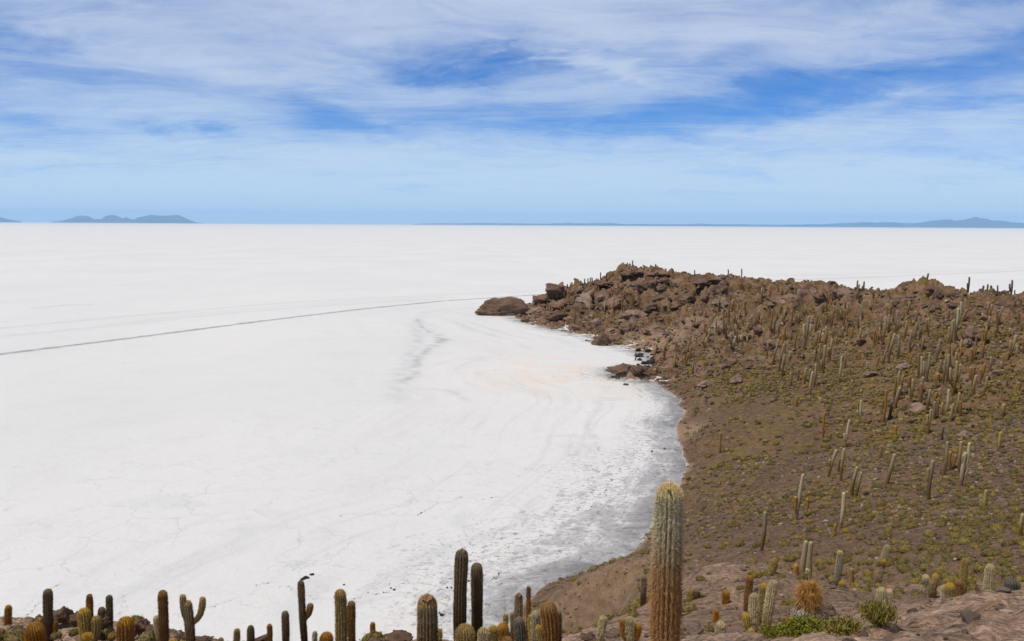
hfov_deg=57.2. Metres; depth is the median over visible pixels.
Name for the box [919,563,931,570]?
cushion shrub
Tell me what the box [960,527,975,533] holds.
cushion shrub
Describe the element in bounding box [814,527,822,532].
cushion shrub
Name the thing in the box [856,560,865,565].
cushion shrub
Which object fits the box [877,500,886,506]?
cushion shrub
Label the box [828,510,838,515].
cushion shrub
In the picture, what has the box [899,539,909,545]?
cushion shrub
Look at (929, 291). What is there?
boulder
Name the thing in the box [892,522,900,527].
cushion shrub
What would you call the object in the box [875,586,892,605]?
columnar cactus
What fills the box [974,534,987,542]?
cushion shrub
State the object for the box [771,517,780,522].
cushion shrub
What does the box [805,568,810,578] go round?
columnar cactus
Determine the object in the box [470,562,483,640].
columnar cactus
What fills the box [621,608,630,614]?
cushion shrub
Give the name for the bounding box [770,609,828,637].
bush
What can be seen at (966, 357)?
columnar cactus
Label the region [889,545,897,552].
cushion shrub
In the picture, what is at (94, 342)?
track
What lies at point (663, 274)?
overhanging boulder
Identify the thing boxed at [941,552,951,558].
cushion shrub
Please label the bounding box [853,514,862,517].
cushion shrub
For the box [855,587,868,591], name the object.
cushion shrub
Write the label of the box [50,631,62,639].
cushion shrub
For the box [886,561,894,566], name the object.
cushion shrub
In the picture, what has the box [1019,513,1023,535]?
columnar cactus
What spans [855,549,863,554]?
cushion shrub
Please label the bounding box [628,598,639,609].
cushion shrub
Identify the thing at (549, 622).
columnar cactus
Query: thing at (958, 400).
columnar cactus
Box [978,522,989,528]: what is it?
cushion shrub
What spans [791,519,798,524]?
cushion shrub
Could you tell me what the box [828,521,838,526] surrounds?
cushion shrub
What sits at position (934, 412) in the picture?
columnar cactus
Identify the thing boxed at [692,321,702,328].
boulder
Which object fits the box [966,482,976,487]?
cushion shrub
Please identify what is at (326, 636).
columnar cactus
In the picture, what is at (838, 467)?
columnar cactus
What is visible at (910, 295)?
overhanging boulder
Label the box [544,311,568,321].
boulder
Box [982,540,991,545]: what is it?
cushion shrub
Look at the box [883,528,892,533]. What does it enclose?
cushion shrub
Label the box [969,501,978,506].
cushion shrub
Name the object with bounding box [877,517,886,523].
cushion shrub
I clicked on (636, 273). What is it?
overhanging boulder
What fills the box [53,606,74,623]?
boulder
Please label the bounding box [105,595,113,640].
columnar cactus
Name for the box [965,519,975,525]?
cushion shrub
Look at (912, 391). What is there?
columnar cactus
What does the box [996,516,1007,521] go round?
cushion shrub
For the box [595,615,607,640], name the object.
columnar cactus
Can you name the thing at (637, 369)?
boulder
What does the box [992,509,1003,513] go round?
cushion shrub
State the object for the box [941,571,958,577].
cushion shrub
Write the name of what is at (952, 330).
columnar cactus
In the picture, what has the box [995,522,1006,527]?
cushion shrub
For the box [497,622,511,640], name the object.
columnar cactus
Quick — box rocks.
[524,264,1019,368]
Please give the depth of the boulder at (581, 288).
429.68 m
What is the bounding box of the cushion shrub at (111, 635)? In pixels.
[108,630,115,640]
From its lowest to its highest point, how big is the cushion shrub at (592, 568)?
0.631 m
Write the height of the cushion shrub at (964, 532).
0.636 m
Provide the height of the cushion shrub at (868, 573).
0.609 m
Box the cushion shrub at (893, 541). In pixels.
[889,538,900,544]
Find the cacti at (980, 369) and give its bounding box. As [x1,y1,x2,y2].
[553,293,1020,399]
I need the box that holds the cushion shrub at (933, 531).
[924,529,936,536]
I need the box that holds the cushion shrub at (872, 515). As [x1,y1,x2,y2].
[866,512,875,518]
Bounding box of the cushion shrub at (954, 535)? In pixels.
[949,531,959,538]
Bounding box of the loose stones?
[9,263,1023,640]
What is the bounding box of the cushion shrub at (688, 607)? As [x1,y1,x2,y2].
[682,603,698,612]
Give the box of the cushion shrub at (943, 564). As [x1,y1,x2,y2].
[938,561,948,565]
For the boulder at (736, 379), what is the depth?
216.58 m
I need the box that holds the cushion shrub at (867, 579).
[862,576,872,582]
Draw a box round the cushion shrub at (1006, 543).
[1000,539,1014,546]
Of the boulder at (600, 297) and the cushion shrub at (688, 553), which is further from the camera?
the boulder at (600, 297)
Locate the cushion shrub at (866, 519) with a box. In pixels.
[863,516,871,521]
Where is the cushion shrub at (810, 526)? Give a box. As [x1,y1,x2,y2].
[804,524,815,528]
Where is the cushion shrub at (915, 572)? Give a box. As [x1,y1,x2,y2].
[910,567,924,577]
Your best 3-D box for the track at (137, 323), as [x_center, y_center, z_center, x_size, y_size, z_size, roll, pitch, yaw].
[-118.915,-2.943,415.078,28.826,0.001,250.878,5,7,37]
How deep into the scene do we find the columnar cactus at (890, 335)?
213.93 m
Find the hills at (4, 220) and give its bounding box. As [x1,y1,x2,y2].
[0,217,19,221]
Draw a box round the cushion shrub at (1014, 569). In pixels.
[1007,567,1021,573]
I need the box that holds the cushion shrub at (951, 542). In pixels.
[946,537,959,545]
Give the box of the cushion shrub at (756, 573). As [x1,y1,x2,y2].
[746,568,761,577]
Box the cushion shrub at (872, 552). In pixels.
[868,550,877,555]
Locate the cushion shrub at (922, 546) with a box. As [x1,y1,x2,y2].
[916,542,931,550]
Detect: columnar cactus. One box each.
[3,604,12,625]
[23,621,47,640]
[36,588,58,640]
[77,607,101,640]
[80,632,94,640]
[85,594,93,618]
[97,606,106,640]
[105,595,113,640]
[115,616,135,640]
[153,589,169,640]
[179,594,205,640]
[232,628,240,640]
[246,625,254,640]
[264,623,272,640]
[281,610,290,640]
[297,580,313,640]
[311,630,317,640]
[319,631,333,640]
[333,589,348,640]
[347,600,356,640]
[369,622,375,632]
[416,593,438,640]
[438,628,442,640]
[452,548,468,640]
[454,622,475,640]
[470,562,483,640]
[477,627,490,640]
[488,625,498,640]
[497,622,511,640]
[502,613,508,624]
[502,636,511,640]
[509,612,513,640]
[513,592,522,638]
[513,616,526,640]
[525,586,531,639]
[527,613,531,640]
[530,610,540,640]
[535,601,559,640]
[557,610,562,640]
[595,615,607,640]
[619,616,642,640]
[640,575,646,606]
[648,480,686,640]
[684,341,689,359]
[686,588,693,601]
[693,588,703,598]
[712,608,718,621]
[714,620,726,634]
[719,432,721,452]
[721,590,730,604]
[725,322,726,337]
[741,593,758,632]
[742,575,753,612]
[758,583,766,625]
[759,511,766,551]
[760,579,778,631]
[769,309,773,329]
[769,557,777,573]
[771,339,779,364]
[778,344,784,371]
[781,309,785,324]
[781,354,785,376]
[790,310,792,327]
[793,540,807,573]
[794,474,804,519]
[802,316,811,350]
[803,368,806,382]
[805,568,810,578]
[806,498,808,508]
[806,541,812,579]
[809,371,813,394]
[812,364,816,386]
[820,345,825,373]
[822,412,825,439]
[823,326,827,344]
[826,449,837,476]
[827,339,832,360]
[834,550,843,585]
[837,458,840,471]
[838,356,842,383]
[838,492,845,528]
[838,580,845,587]
[840,448,845,480]
[843,351,846,368]
[843,419,849,447]
[850,466,858,494]
[850,568,853,583]
[854,472,862,496]
[857,400,861,423]
[873,330,876,343]
[873,545,890,586]
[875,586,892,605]
[879,317,886,347]
[881,350,886,364]
[882,390,887,421]
[885,454,895,483]
[887,332,891,348]
[887,333,895,363]
[888,399,893,419]
[895,310,898,332]
[896,370,903,392]
[903,321,907,341]
[908,379,913,401]
[914,322,917,339]
[917,353,919,378]
[918,376,924,393]
[919,356,922,378]
[921,338,923,351]
[921,574,930,594]
[925,318,929,336]
[925,355,930,381]
[926,409,931,434]
[926,460,934,499]
[929,573,939,597]
[933,401,935,419]
[935,339,940,359]
[935,373,939,382]
[936,397,939,415]
[940,585,944,597]
[941,425,944,439]
[942,361,945,383]
[942,441,948,478]
[944,582,955,597]
[945,389,949,414]
[947,327,950,341]
[948,451,956,469]
[949,320,953,344]
[949,361,961,396]
[949,403,954,421]
[953,579,963,596]
[955,392,960,412]
[956,302,962,331]
[958,339,962,351]
[958,441,962,472]
[959,401,961,416]
[959,443,970,485]
[959,558,968,593]
[961,309,967,322]
[963,353,967,363]
[967,277,969,292]
[971,367,974,383]
[972,375,976,395]
[974,335,977,348]
[978,363,986,380]
[982,376,987,395]
[982,564,995,590]
[983,489,987,505]
[986,302,989,315]
[988,357,991,371]
[997,431,1001,449]
[1003,576,1020,590]
[1009,280,1012,293]
[1009,335,1016,357]
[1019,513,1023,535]
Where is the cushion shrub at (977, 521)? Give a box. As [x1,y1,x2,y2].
[974,519,982,525]
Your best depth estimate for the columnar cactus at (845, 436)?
138.33 m
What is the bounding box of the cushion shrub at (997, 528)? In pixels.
[990,526,1004,532]
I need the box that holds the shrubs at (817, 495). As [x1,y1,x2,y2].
[136,407,1023,640]
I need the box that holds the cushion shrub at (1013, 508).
[1009,506,1020,511]
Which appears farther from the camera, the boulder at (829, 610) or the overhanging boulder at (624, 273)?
the overhanging boulder at (624, 273)
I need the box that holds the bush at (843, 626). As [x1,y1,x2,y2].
[819,611,869,636]
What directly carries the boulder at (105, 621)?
on the ground
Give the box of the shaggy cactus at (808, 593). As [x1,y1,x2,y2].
[788,578,825,621]
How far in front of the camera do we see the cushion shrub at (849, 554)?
71.52 m
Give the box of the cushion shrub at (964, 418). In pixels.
[960,416,968,421]
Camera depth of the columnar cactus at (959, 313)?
207.12 m
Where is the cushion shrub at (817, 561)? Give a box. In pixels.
[813,557,826,564]
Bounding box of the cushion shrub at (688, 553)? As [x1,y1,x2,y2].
[684,550,692,555]
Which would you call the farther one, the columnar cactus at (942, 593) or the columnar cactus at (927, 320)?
the columnar cactus at (927, 320)
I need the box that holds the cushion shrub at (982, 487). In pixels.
[978,484,987,489]
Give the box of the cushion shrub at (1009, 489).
[1005,486,1014,491]
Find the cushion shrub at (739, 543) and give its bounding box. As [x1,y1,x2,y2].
[736,541,744,546]
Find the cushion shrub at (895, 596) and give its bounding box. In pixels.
[892,593,900,598]
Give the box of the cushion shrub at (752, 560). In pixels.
[746,558,756,563]
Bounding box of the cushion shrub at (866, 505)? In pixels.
[862,503,870,508]
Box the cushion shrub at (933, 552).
[928,549,938,554]
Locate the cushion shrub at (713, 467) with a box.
[711,464,717,469]
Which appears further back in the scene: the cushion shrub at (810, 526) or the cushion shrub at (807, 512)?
the cushion shrub at (807, 512)
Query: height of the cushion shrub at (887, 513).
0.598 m
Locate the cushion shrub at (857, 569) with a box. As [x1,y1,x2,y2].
[848,564,860,573]
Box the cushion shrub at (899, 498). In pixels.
[896,496,905,500]
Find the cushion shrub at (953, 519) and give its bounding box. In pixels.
[949,517,958,521]
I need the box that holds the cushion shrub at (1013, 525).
[1009,524,1018,529]
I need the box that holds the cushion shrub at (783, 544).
[778,541,788,546]
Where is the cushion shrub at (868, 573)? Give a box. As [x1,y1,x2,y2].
[862,569,873,576]
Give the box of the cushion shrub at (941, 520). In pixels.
[936,517,947,522]
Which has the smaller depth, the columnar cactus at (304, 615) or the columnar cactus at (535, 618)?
the columnar cactus at (535, 618)
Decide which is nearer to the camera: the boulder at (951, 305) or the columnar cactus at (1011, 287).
the boulder at (951, 305)
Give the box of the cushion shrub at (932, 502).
[929,499,939,505]
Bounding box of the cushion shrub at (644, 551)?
[640,549,649,554]
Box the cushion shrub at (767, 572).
[762,567,773,575]
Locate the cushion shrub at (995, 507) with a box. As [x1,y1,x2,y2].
[992,505,1001,509]
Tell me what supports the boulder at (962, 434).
on the ground
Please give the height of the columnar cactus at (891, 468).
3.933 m
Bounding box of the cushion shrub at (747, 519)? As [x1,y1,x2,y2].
[743,516,751,521]
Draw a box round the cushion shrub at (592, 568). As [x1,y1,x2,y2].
[589,565,598,571]
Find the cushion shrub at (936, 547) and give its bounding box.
[928,543,940,551]
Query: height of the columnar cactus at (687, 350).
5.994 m
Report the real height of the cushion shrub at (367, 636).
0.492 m
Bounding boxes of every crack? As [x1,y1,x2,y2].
[21,583,60,617]
[114,594,128,616]
[174,598,257,617]
[255,582,404,600]
[340,496,499,516]
[375,557,514,588]
[435,561,511,598]
[511,479,612,516]
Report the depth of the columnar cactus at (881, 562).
43.27 m
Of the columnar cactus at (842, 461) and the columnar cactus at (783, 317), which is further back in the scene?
the columnar cactus at (783, 317)
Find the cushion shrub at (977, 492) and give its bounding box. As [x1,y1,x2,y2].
[974,489,983,495]
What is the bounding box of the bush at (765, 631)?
[754,620,783,637]
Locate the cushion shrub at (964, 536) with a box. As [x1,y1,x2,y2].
[957,534,970,538]
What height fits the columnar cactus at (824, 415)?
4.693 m
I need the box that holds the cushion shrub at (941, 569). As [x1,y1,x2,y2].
[935,566,948,573]
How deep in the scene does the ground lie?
127.34 m
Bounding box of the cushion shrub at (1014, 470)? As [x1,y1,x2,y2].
[1009,468,1018,473]
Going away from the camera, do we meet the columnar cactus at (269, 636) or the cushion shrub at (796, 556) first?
the columnar cactus at (269, 636)
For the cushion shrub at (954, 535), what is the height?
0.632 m
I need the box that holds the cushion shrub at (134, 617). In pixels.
[131,614,143,621]
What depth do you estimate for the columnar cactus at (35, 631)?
19.67 m
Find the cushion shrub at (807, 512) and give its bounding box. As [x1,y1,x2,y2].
[804,509,813,515]
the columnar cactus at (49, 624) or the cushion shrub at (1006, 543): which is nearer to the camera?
the columnar cactus at (49, 624)
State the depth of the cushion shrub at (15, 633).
25.82 m
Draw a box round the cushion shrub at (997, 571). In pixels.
[981,566,1002,575]
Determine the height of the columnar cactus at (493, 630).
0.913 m
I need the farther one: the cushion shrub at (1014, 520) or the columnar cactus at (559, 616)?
the cushion shrub at (1014, 520)
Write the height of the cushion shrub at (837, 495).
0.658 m
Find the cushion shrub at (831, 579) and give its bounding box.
[827,574,834,582]
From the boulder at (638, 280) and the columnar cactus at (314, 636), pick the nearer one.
the columnar cactus at (314, 636)
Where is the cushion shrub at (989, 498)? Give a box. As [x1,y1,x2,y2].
[987,495,995,501]
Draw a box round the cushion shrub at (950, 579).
[941,574,958,582]
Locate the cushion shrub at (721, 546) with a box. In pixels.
[718,543,725,548]
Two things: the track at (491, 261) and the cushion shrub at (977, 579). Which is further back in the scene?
the track at (491, 261)
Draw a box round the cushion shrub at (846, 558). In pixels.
[843,555,851,563]
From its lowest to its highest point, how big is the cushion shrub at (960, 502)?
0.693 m
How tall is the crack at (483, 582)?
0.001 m
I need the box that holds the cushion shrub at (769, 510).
[766,508,773,512]
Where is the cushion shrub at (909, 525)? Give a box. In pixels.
[904,522,917,528]
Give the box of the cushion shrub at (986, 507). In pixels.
[979,503,991,509]
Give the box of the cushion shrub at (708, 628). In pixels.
[703,623,713,631]
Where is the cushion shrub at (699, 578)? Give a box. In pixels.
[695,575,705,581]
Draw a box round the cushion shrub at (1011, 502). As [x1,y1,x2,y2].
[1007,498,1017,505]
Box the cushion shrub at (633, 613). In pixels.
[627,610,639,617]
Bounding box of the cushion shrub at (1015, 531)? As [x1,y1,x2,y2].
[1012,527,1018,533]
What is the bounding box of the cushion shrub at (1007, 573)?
[1000,568,1017,579]
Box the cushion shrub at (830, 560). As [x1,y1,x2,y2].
[827,556,835,564]
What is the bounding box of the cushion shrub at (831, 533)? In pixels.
[827,530,836,536]
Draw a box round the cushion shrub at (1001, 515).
[994,514,1007,519]
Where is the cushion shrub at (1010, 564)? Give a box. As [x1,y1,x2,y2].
[1006,562,1015,567]
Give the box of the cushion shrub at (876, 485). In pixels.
[873,483,881,487]
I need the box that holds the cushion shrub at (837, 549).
[833,547,844,554]
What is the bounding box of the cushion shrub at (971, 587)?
[967,582,979,590]
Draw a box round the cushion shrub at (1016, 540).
[1012,536,1023,544]
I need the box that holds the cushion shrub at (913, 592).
[909,589,922,594]
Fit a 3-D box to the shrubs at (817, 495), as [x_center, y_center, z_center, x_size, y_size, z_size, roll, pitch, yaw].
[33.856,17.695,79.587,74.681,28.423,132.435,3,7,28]
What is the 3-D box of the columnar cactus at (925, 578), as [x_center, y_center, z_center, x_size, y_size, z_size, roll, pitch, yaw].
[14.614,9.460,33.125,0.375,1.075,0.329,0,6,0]
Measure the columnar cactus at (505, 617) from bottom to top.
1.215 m
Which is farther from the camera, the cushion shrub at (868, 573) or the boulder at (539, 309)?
the boulder at (539, 309)
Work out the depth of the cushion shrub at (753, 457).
144.31 m
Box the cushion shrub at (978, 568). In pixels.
[970,563,986,572]
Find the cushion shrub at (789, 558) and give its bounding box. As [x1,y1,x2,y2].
[782,554,795,561]
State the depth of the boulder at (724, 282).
370.92 m
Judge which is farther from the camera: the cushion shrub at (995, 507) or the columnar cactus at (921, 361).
the columnar cactus at (921, 361)
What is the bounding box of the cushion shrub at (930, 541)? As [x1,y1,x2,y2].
[924,538,935,544]
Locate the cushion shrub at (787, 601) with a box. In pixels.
[780,597,795,605]
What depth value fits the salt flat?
201.57 m
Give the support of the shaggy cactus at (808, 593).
on the ground
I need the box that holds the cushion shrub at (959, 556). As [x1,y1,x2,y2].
[954,552,969,559]
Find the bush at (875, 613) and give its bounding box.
[854,592,901,628]
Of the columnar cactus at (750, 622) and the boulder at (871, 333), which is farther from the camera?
the boulder at (871, 333)
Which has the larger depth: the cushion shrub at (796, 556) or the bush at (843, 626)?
the cushion shrub at (796, 556)
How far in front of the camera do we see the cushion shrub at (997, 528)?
65.63 m
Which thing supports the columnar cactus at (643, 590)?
on the ground
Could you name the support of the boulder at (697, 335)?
on the ground
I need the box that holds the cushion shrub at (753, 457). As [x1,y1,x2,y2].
[751,454,759,459]
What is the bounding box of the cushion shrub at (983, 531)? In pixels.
[979,528,992,534]
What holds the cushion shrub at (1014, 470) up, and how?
on the ground
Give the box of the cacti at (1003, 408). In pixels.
[549,279,1005,416]
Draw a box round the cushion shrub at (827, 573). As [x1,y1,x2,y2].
[823,571,833,577]
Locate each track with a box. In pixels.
[0,290,544,329]
[0,294,540,355]
[0,298,445,338]
[33,304,93,308]
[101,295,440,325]
[464,261,520,261]
[761,267,1023,276]
[771,269,1023,280]
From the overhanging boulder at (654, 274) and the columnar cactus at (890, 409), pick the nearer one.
the columnar cactus at (890, 409)
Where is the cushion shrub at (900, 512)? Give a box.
[897,510,905,515]
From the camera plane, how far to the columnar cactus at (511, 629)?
28.02 m
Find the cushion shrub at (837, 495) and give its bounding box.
[833,492,841,498]
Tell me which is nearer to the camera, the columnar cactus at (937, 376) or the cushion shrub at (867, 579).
the cushion shrub at (867, 579)
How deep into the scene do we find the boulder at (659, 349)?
280.28 m
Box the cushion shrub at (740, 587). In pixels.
[735,585,744,589]
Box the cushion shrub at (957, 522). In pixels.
[953,520,963,524]
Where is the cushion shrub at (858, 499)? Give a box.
[853,496,861,501]
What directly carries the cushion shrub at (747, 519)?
on the ground
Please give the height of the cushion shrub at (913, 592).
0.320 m
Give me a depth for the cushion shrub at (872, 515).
87.06 m
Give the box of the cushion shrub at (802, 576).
[796,572,807,579]
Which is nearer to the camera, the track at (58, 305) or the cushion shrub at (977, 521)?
the cushion shrub at (977, 521)
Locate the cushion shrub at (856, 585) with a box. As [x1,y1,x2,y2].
[850,581,861,588]
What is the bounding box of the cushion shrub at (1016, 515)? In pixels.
[1007,513,1019,518]
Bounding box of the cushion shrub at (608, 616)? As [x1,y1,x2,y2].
[605,613,611,620]
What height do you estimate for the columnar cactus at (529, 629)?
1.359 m
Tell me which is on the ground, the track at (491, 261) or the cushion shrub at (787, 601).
the cushion shrub at (787, 601)
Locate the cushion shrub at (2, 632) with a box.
[0,627,9,640]
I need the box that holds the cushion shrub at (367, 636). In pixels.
[359,630,385,640]
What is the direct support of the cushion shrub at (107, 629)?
on the ground
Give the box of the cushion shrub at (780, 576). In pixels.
[777,574,786,577]
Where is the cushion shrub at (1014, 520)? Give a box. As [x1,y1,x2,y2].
[1010,517,1019,523]
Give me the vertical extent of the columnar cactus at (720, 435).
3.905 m
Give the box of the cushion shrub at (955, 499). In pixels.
[950,496,959,502]
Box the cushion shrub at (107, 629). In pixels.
[101,624,111,634]
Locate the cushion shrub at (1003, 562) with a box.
[998,558,1011,565]
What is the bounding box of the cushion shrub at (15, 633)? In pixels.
[1,622,25,640]
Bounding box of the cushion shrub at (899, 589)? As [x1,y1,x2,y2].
[893,586,904,593]
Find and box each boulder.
[32,614,43,622]
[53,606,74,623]
[69,611,77,626]
[101,616,111,628]
[134,618,150,635]
[144,625,154,634]
[176,631,185,640]
[196,635,213,640]
[254,634,266,640]
[368,636,386,640]
[384,630,413,640]
[475,296,529,315]
[520,318,528,321]
[526,306,542,315]
[532,294,555,303]
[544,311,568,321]
[545,282,565,298]
[548,300,565,309]
[557,299,572,305]
[562,315,573,321]
[566,289,574,294]
[566,303,585,312]
[570,324,581,330]
[575,290,594,308]
[576,285,584,291]
[580,632,596,640]
[591,319,603,325]
[591,330,611,345]
[594,279,608,286]
[594,288,613,302]
[596,295,603,300]
[597,295,621,311]
[605,327,614,331]
[605,365,629,373]
[605,628,621,638]
[606,280,614,284]
[609,336,619,341]
[618,309,647,323]
[618,311,631,319]
[618,322,638,333]
[618,363,631,368]
[620,270,633,276]
[626,283,635,287]
[630,365,645,374]
[631,271,642,276]
[632,277,642,284]
[634,281,648,293]
[641,340,649,345]
[643,302,656,312]
[643,325,664,334]
[646,271,658,276]
[647,281,656,287]
[647,294,671,302]
[653,347,662,351]
[656,283,669,292]
[657,278,669,284]
[658,271,670,277]
[662,331,671,336]
[670,301,682,309]
[678,293,695,305]
[683,325,695,330]
[683,622,703,634]
[689,277,714,285]
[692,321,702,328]
[693,274,705,286]
[694,332,702,338]
[696,380,712,387]
[698,286,708,302]
[699,284,727,301]
[707,275,726,284]
[707,335,726,342]
[710,297,728,308]
[710,321,724,331]
[711,621,730,627]
[717,363,730,368]
[720,280,728,285]
[727,331,734,338]
[728,358,738,364]
[729,375,742,384]
[734,608,748,616]
[736,294,746,300]
[739,332,753,339]
[742,361,754,369]
[748,316,759,329]
[751,342,762,346]
[753,326,762,333]
[762,295,782,306]
[762,339,780,350]
[782,292,794,298]
[792,288,809,301]
[813,292,825,303]
[820,603,836,616]
[832,595,848,600]
[833,287,861,299]
[854,311,860,320]
[856,338,865,343]
[864,371,878,376]
[869,328,881,338]
[874,298,894,304]
[889,298,912,303]
[890,295,908,297]
[895,363,913,370]
[901,431,909,439]
[903,293,919,297]
[909,402,928,411]
[918,456,924,463]
[924,286,933,296]
[933,288,945,299]
[947,302,958,308]
[948,289,956,298]
[955,338,973,347]
[958,431,971,439]
[960,325,980,341]
[967,423,973,427]
[969,304,1001,310]
[977,315,987,319]
[991,300,1018,307]
[991,369,1004,374]
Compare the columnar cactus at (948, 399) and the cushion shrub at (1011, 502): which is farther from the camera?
the columnar cactus at (948, 399)
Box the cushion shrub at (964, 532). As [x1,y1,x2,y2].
[959,530,973,537]
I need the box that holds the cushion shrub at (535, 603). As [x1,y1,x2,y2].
[532,601,539,606]
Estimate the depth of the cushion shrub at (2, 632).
25.99 m
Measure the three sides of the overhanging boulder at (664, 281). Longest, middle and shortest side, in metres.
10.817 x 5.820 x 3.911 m
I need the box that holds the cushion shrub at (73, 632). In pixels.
[68,627,78,636]
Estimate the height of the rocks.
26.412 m
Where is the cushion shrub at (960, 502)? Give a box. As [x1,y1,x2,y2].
[954,499,967,505]
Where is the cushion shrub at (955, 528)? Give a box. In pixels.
[952,526,960,531]
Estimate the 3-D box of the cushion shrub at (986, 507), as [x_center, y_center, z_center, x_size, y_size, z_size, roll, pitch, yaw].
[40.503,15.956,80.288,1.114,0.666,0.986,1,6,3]
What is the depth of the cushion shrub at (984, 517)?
74.11 m
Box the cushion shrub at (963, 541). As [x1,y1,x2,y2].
[958,538,972,544]
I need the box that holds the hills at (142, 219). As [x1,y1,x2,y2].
[50,215,197,222]
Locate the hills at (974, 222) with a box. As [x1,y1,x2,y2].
[411,217,1023,227]
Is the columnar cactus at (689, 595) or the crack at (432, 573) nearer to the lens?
the columnar cactus at (689, 595)
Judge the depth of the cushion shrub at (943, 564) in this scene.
56.57 m
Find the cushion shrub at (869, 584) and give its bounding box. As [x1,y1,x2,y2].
[863,581,872,587]
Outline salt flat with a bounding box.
[0,222,1023,640]
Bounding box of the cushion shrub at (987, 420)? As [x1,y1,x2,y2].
[983,418,992,423]
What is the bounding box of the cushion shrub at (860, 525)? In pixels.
[857,523,865,527]
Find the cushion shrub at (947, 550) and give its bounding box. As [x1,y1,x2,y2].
[943,547,954,553]
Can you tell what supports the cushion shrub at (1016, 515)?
on the ground
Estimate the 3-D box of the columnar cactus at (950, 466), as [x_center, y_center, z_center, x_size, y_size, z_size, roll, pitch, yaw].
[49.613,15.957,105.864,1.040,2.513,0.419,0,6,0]
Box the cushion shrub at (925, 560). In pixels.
[918,556,934,563]
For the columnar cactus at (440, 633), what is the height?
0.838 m
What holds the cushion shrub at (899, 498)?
on the ground
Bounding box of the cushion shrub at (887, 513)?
[882,510,892,515]
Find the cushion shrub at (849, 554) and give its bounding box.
[844,551,852,556]
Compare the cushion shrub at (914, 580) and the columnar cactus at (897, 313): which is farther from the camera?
the columnar cactus at (897, 313)
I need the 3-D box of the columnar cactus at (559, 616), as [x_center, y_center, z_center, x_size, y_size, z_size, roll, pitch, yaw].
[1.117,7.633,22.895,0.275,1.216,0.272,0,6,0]
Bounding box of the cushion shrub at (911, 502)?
[908,500,917,505]
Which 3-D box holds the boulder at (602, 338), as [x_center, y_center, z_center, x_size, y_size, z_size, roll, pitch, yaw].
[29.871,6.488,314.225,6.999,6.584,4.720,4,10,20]
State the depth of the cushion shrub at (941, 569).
54.94 m
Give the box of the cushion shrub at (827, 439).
[822,437,830,441]
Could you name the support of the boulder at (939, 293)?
on the ground
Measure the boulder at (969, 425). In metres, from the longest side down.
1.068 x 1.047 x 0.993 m
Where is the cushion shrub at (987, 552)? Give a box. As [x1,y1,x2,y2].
[981,547,998,556]
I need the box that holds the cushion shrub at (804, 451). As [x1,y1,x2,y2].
[800,449,808,453]
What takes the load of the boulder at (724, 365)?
on the ground
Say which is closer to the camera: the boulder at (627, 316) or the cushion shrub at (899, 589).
the cushion shrub at (899, 589)
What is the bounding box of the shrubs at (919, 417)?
[645,303,1023,468]
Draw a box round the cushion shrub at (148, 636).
[138,629,156,640]
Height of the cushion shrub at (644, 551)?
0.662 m
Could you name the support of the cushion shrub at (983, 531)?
on the ground
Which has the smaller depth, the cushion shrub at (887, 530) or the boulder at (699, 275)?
the cushion shrub at (887, 530)
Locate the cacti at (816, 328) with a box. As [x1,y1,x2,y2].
[549,284,1022,402]
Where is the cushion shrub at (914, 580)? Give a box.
[908,576,921,583]
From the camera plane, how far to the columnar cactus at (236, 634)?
27.02 m
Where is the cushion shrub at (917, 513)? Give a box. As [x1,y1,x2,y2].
[913,511,922,516]
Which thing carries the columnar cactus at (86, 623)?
on the ground
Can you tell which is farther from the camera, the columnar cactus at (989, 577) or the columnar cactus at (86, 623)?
the columnar cactus at (989, 577)
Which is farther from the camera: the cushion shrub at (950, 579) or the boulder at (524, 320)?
the boulder at (524, 320)
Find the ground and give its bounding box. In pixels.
[0,263,1023,640]
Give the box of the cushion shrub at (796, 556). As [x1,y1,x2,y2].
[792,552,800,558]
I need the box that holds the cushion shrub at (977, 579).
[973,576,982,581]
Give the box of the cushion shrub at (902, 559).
[897,556,908,563]
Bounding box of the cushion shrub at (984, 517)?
[980,514,990,520]
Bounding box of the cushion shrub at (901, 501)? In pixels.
[897,499,905,504]
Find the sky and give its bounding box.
[0,0,1023,224]
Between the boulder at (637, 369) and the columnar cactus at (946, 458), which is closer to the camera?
the columnar cactus at (946, 458)
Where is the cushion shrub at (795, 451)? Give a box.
[793,449,799,454]
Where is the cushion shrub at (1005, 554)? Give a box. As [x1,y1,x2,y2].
[1000,551,1012,557]
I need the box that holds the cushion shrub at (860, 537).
[855,534,866,539]
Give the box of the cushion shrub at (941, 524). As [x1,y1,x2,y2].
[937,522,946,527]
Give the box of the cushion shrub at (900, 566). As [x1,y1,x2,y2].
[896,563,909,571]
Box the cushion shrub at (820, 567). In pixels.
[817,564,825,570]
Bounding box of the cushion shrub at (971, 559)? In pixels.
[965,555,976,564]
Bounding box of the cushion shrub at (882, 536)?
[878,532,890,539]
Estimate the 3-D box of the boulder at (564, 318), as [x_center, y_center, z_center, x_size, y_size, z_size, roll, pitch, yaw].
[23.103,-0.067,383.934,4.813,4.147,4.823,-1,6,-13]
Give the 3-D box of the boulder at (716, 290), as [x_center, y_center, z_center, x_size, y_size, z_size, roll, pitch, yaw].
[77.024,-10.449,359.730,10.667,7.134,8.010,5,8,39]
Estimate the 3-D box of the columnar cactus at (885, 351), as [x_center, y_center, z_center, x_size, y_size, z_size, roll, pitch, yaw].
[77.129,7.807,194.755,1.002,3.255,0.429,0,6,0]
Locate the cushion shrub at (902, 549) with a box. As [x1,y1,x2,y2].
[898,545,913,553]
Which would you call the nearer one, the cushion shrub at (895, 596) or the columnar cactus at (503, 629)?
the columnar cactus at (503, 629)
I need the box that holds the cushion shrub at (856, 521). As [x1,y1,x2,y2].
[852,517,861,524]
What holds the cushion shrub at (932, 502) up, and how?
on the ground
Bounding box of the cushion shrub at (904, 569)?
[901,566,908,572]

